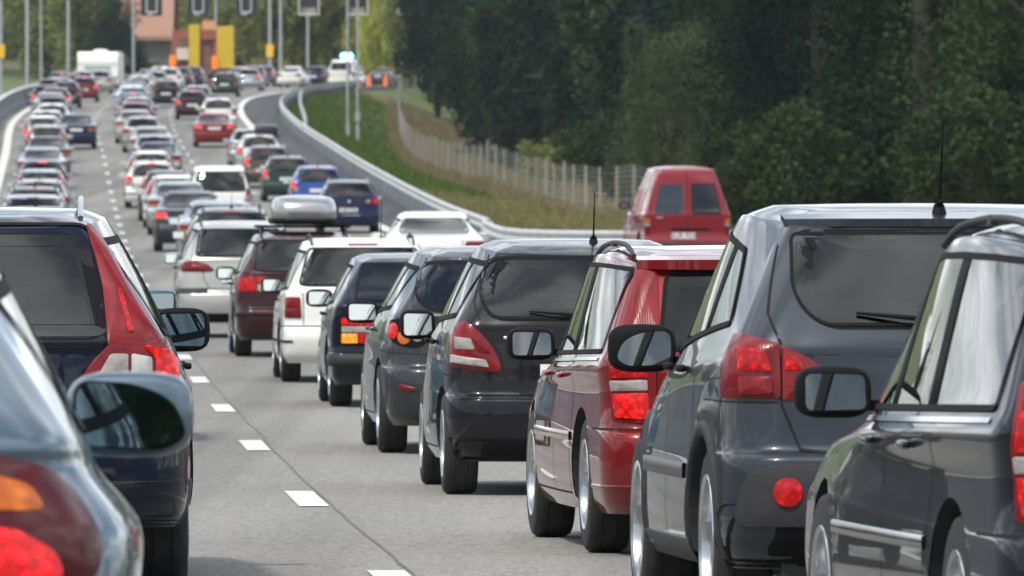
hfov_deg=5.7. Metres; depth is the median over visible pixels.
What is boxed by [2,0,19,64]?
broadleaf tree
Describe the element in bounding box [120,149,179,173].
estate car
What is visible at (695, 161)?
bush
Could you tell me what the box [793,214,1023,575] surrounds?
estate car
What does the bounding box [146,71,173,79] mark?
hatchback
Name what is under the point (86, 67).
rear window
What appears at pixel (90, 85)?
hatchback
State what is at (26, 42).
lamp post
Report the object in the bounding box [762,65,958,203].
bush
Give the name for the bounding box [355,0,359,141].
lamp post
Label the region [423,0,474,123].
broadleaf tree
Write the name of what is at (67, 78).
estate car
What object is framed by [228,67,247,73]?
saloon car
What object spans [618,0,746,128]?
broadleaf tree
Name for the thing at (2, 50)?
lamp post
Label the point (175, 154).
saloon car
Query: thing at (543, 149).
bush
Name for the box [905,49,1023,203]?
bush
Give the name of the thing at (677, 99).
bush
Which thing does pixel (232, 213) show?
estate car
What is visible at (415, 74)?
broadleaf tree
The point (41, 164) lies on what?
hatchback
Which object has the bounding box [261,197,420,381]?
estate car
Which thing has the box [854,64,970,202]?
bush
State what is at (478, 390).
hatchback
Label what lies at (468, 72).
broadleaf tree
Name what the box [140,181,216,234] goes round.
saloon car
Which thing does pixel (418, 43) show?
broadleaf tree
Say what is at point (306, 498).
lane marking
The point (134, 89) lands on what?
estate car
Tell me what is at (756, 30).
broadleaf tree
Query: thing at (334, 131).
green grass
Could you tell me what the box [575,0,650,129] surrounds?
broadleaf tree
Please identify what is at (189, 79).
hatchback
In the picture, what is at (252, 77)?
hatchback
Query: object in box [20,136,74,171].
saloon car
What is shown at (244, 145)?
estate car
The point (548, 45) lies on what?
broadleaf tree
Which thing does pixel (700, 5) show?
broadleaf tree
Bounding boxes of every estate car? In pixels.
[0,184,76,207]
[0,196,209,575]
[2,171,77,203]
[6,167,74,194]
[6,199,64,207]
[18,114,67,150]
[20,123,72,145]
[29,102,74,115]
[49,71,71,77]
[50,76,71,80]
[53,77,84,107]
[72,70,100,82]
[113,82,153,97]
[116,96,159,117]
[119,159,173,207]
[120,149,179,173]
[128,73,153,86]
[132,72,156,82]
[132,168,188,220]
[136,173,191,227]
[148,79,184,103]
[151,65,168,69]
[159,67,186,87]
[172,193,268,252]
[178,81,216,97]
[185,66,209,86]
[195,97,239,129]
[209,71,242,96]
[216,227,351,355]
[230,133,285,165]
[237,144,288,182]
[255,153,309,201]
[256,65,279,85]
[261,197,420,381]
[282,162,348,194]
[315,178,382,232]
[506,240,724,551]
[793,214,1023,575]
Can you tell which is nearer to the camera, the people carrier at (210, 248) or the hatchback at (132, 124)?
the people carrier at (210, 248)
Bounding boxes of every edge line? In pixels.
[0,92,103,188]
[237,86,389,231]
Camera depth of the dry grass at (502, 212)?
302.47 m
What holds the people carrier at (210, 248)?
on the road
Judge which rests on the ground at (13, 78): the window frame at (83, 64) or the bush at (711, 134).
the bush at (711, 134)
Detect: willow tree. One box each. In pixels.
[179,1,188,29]
[255,0,355,85]
[336,2,391,85]
[355,0,406,85]
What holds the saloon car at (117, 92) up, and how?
on the road
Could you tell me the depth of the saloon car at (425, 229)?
183.45 m
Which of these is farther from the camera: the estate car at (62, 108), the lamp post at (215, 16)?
the lamp post at (215, 16)
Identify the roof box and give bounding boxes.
[252,124,279,137]
[254,195,350,230]
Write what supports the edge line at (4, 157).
on the road
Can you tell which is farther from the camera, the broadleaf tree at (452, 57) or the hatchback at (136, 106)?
the broadleaf tree at (452, 57)
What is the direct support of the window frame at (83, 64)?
in the caravan
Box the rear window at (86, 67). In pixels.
[84,65,109,70]
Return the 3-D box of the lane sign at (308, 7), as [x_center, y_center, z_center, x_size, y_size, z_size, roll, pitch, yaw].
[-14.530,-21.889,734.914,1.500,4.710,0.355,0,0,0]
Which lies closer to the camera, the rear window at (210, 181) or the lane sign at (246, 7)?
the rear window at (210, 181)
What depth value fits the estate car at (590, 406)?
48.94 m
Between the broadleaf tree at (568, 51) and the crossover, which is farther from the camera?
the broadleaf tree at (568, 51)
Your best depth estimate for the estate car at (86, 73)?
669.13 m
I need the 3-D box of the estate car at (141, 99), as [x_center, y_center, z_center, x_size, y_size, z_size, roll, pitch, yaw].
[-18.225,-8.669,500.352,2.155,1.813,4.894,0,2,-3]
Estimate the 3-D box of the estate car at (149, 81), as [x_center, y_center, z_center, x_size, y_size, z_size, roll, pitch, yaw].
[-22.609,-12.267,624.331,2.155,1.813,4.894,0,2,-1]
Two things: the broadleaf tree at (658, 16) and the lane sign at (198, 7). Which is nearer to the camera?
the broadleaf tree at (658, 16)
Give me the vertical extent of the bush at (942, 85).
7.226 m
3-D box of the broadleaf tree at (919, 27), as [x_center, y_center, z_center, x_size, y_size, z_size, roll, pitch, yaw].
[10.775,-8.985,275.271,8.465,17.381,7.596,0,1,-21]
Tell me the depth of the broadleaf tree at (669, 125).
351.72 m
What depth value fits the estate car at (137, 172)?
338.51 m
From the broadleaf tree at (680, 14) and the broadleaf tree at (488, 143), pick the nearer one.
the broadleaf tree at (680, 14)
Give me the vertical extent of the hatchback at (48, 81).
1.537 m
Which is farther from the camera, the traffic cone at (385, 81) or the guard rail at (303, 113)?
the traffic cone at (385, 81)
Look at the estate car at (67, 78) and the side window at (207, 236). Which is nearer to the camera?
the side window at (207, 236)
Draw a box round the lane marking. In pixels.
[94,105,410,575]
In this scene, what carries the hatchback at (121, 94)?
on the road
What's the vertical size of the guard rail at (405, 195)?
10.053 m
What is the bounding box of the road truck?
[169,21,233,86]
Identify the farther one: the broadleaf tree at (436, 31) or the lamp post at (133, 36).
the lamp post at (133, 36)
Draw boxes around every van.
[328,53,366,86]
[619,165,729,244]
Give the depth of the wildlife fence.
440.79 m
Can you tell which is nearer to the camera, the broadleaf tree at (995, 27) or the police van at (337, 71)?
the broadleaf tree at (995, 27)
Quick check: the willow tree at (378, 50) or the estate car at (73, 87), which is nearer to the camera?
the estate car at (73, 87)
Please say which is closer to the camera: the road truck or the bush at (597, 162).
the bush at (597, 162)
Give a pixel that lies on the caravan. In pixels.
(105, 59)
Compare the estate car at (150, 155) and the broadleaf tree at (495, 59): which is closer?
the estate car at (150, 155)
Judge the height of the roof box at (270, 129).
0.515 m
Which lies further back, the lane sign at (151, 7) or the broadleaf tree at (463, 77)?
the lane sign at (151, 7)
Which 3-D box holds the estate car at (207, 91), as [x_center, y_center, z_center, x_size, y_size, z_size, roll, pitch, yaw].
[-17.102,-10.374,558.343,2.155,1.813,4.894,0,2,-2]
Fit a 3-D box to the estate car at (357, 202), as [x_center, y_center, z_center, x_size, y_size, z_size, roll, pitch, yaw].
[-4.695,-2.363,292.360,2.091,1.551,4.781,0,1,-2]
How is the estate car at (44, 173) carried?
on the road
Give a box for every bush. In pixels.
[146,59,168,67]
[516,135,581,181]
[548,111,622,186]
[580,102,703,200]
[621,81,727,172]
[669,109,806,226]
[682,90,777,164]
[710,114,810,193]
[713,96,877,228]
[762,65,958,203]
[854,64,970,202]
[874,75,1023,203]
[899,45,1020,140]
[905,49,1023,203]
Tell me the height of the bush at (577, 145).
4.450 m
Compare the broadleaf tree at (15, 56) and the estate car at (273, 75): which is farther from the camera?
the broadleaf tree at (15, 56)
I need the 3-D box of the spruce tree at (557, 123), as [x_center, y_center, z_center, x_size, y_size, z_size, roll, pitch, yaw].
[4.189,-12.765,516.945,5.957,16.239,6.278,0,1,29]
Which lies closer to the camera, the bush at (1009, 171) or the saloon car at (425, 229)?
the saloon car at (425, 229)
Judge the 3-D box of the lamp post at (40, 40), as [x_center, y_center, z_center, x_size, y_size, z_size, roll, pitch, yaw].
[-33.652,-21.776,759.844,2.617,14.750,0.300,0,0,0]
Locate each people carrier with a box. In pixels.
[164,218,286,322]
[190,165,258,206]
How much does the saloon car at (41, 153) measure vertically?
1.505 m
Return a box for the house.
[89,0,178,74]
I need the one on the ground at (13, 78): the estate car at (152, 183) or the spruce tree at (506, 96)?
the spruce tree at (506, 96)
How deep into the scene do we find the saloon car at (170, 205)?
254.79 m
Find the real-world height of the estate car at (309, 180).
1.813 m
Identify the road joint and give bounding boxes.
[110,174,415,575]
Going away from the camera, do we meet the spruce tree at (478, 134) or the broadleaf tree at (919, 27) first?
the broadleaf tree at (919, 27)
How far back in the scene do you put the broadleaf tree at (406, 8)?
719.00 m
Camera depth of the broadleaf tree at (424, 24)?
685.25 m
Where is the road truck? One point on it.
(208, 48)
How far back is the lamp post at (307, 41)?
789.79 m
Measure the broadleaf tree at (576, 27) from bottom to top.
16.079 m
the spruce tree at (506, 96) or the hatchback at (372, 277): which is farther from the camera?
the spruce tree at (506, 96)
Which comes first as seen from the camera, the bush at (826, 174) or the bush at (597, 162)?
the bush at (826, 174)
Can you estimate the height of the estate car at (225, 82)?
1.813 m
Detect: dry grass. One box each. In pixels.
[384,97,631,215]
[415,186,734,239]
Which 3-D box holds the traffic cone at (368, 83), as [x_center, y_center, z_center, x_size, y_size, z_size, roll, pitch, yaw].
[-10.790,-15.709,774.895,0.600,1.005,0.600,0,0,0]
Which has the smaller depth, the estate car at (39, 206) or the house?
the estate car at (39, 206)
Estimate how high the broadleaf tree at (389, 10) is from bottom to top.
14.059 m
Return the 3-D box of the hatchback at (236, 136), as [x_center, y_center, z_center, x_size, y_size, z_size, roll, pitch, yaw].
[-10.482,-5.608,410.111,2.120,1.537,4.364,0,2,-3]
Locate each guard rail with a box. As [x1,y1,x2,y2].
[280,80,730,243]
[299,90,306,133]
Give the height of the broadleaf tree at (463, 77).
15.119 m
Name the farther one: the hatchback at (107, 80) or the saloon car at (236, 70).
the saloon car at (236, 70)
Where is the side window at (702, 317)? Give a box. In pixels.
[688,233,733,338]
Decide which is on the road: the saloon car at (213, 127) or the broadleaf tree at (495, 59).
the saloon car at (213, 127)
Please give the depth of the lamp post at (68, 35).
719.78 m
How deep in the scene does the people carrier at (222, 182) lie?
290.24 m
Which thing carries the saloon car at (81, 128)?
on the road
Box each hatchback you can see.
[0,272,193,575]
[2,194,65,207]
[11,160,73,182]
[23,110,61,122]
[28,85,58,111]
[31,96,73,111]
[34,78,61,87]
[36,88,75,111]
[60,74,79,79]
[72,76,102,101]
[92,70,117,93]
[111,92,152,117]
[113,95,154,117]
[113,102,157,116]
[117,80,151,89]
[118,116,166,152]
[127,134,180,151]
[139,69,158,72]
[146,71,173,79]
[172,90,207,119]
[173,67,196,85]
[223,129,253,165]
[236,68,266,90]
[247,66,270,86]
[304,66,328,85]
[306,253,412,405]
[345,246,476,452]
[399,192,661,493]
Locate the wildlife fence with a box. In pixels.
[398,64,646,211]
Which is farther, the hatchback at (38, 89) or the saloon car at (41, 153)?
the hatchback at (38, 89)
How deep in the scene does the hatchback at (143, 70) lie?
690.71 m
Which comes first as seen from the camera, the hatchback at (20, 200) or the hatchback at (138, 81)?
the hatchback at (20, 200)
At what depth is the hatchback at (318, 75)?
775.04 m
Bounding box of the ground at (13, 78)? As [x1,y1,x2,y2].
[3,33,464,189]
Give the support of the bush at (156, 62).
on the ground at (13, 78)
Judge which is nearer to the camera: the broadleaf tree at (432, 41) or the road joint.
the road joint
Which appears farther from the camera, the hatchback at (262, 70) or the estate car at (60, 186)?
the hatchback at (262, 70)
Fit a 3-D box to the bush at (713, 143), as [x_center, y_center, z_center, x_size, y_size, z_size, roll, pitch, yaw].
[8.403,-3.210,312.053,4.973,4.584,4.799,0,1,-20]
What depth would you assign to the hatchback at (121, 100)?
508.83 m
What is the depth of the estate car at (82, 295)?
43.78 m
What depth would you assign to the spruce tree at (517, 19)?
542.35 m
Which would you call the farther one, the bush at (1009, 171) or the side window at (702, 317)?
the bush at (1009, 171)
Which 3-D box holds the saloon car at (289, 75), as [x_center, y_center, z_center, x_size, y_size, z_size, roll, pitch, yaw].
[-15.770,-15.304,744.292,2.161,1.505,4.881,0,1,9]
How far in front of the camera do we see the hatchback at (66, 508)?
22.13 m
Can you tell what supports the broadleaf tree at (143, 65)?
on the ground at (13, 78)
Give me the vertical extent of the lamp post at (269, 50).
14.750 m
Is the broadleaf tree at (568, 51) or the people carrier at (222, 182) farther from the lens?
the broadleaf tree at (568, 51)
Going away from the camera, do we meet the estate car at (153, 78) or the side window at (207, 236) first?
the side window at (207, 236)
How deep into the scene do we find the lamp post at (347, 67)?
559.87 m
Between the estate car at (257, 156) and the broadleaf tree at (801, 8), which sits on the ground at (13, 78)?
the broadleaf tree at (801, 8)
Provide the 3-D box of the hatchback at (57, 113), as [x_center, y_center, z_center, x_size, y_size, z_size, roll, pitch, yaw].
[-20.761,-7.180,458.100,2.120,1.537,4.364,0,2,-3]
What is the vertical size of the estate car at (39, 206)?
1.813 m
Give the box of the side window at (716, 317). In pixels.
[710,279,726,326]
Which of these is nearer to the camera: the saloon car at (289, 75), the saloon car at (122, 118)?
the saloon car at (122, 118)
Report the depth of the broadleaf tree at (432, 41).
699.16 m
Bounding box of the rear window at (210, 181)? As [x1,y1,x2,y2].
[196,172,244,190]
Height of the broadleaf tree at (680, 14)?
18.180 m
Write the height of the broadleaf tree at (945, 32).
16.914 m
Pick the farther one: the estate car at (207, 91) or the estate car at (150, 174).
the estate car at (207, 91)
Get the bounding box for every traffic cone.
[366,73,371,85]
[382,73,388,85]
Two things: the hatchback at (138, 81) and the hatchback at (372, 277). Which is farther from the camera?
the hatchback at (138, 81)
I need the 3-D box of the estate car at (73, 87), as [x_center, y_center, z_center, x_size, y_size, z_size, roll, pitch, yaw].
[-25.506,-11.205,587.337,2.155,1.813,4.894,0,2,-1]
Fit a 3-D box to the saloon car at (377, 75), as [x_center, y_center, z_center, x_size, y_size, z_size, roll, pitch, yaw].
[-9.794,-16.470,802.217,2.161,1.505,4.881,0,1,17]
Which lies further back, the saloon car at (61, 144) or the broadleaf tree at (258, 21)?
the broadleaf tree at (258, 21)
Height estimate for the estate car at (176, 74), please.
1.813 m
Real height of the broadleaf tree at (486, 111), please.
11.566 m
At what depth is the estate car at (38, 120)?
441.02 m
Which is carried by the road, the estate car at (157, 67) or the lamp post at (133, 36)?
the estate car at (157, 67)
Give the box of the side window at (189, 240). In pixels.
[181,231,192,256]
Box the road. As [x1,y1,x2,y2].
[0,86,631,575]
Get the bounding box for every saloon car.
[12,147,71,171]
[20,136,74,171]
[30,92,71,110]
[59,114,100,148]
[111,110,158,142]
[112,86,150,99]
[114,83,151,92]
[125,126,177,157]
[128,142,185,169]
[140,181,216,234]
[146,191,217,251]
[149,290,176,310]
[168,200,248,253]
[189,113,237,146]
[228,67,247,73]
[277,66,310,86]
[370,67,400,85]
[370,211,489,248]
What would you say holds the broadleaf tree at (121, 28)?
on the ground at (13, 78)
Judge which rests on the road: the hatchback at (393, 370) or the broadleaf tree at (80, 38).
the hatchback at (393, 370)
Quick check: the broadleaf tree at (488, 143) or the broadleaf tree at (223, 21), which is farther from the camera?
the broadleaf tree at (223, 21)
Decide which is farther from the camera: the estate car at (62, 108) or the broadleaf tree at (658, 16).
the estate car at (62, 108)
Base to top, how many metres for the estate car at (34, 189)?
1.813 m
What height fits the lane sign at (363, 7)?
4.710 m
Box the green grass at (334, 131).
[289,90,515,202]
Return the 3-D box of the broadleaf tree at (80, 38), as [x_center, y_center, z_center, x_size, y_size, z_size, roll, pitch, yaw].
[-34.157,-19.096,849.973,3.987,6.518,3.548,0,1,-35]
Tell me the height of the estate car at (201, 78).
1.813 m
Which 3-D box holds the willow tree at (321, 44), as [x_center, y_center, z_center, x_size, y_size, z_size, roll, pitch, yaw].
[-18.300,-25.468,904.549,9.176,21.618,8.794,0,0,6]
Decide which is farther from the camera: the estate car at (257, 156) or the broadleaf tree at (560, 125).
the broadleaf tree at (560, 125)
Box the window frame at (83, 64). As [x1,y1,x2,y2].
[83,64,111,73]
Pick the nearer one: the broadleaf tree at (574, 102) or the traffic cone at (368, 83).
the broadleaf tree at (574, 102)
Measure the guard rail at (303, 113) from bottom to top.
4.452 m
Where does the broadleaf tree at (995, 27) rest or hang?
on the ground at (13, 78)
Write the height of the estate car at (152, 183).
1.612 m
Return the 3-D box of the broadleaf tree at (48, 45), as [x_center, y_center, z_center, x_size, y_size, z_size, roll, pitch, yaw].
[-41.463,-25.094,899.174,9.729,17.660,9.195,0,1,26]
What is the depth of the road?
63.80 m
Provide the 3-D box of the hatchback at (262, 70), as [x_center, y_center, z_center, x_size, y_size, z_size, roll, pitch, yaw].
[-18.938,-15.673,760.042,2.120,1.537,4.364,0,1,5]
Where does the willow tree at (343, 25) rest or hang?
on the ground at (13, 78)
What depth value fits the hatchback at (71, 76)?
640.73 m
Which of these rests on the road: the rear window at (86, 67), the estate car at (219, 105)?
the estate car at (219, 105)
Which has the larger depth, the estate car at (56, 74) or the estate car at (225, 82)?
the estate car at (56, 74)
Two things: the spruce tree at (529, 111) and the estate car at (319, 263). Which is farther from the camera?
the spruce tree at (529, 111)
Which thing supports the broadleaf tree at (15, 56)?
on the ground at (13, 78)
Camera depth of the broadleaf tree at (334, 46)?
899.41 m
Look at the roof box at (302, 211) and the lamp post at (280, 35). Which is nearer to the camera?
the roof box at (302, 211)
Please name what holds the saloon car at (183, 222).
on the road
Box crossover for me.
[607,121,1023,575]
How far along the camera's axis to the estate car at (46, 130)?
417.05 m
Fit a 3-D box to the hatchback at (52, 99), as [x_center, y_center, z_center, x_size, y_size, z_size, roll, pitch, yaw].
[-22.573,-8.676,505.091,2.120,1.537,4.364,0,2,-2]
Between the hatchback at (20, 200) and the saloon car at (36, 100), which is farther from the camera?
the saloon car at (36, 100)
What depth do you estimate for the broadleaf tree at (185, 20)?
959.23 m
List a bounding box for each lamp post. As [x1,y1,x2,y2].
[0,0,4,95]
[25,0,28,85]
[39,0,41,81]
[67,0,69,71]
[132,0,134,73]
[214,0,216,29]
[266,0,272,85]
[279,0,282,85]
[307,15,308,67]
[346,0,348,135]
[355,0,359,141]
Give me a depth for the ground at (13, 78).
721.11 m
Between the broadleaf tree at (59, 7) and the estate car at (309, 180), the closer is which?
the estate car at (309, 180)
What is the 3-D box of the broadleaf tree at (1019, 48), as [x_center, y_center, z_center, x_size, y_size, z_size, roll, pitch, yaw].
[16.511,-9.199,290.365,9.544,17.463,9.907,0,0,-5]
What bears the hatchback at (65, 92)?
on the road
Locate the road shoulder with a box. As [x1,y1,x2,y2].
[243,86,433,227]
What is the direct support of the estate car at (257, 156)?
on the road
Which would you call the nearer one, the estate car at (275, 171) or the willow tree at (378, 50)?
the estate car at (275, 171)
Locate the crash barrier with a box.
[0,74,132,121]
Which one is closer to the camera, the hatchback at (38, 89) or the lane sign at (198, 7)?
the hatchback at (38, 89)
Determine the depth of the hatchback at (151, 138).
397.03 m
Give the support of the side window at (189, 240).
in the people carrier at (210, 248)
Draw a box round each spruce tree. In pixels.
[452,0,506,158]
[482,0,545,170]
[485,5,532,166]
[492,0,581,171]
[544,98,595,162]
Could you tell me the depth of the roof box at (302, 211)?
122.06 m
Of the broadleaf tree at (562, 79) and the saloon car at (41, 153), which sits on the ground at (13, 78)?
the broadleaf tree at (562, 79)
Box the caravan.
[77,49,123,89]
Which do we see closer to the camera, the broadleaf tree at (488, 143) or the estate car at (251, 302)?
the estate car at (251, 302)
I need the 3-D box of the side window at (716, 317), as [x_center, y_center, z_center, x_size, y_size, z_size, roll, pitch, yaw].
[0.817,0.002,38.320,0.117,0.313,0.472,0,0,-5]
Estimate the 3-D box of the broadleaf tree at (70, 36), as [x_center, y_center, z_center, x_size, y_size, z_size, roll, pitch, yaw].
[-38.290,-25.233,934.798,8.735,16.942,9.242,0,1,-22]
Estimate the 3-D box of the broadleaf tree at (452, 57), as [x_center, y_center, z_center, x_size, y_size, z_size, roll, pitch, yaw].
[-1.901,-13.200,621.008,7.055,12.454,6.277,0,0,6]
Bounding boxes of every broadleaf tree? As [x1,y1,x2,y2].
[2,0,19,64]
[2,0,85,77]
[3,0,64,61]
[44,0,124,72]
[60,2,88,60]
[73,21,118,62]
[85,0,144,74]
[127,41,151,74]
[179,0,266,57]
[193,0,265,68]
[217,0,315,85]
[284,0,366,76]
[374,0,425,85]
[388,0,440,117]
[396,0,449,106]
[396,1,426,79]
[413,0,463,123]
[414,0,460,89]
[419,0,489,146]
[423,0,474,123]
[424,0,473,129]
[444,0,505,147]
[453,0,513,141]
[459,4,519,149]
[469,110,508,164]
[470,1,526,147]
[522,3,598,140]
[532,0,628,114]
[537,5,603,150]
[553,0,650,147]
[554,1,598,93]
[566,0,627,153]
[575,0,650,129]
[599,12,735,199]
[608,0,740,120]
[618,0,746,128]
[647,0,846,120]
[664,0,846,148]
[687,0,912,202]
[726,0,941,146]
[800,0,1023,202]
[841,0,1023,103]
[876,0,1023,182]
[938,0,1023,128]
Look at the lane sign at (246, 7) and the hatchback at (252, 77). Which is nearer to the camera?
the hatchback at (252, 77)
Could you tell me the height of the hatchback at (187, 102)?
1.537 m
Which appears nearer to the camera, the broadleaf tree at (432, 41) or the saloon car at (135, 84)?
the saloon car at (135, 84)
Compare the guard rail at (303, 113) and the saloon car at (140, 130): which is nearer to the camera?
the saloon car at (140, 130)
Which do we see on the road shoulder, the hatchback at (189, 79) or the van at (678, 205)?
the van at (678, 205)
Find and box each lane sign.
[141,0,161,15]
[188,0,208,15]
[236,0,256,15]
[298,0,318,14]
[349,0,367,14]
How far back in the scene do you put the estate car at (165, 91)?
590.06 m
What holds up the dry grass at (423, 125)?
on the ground at (13, 78)

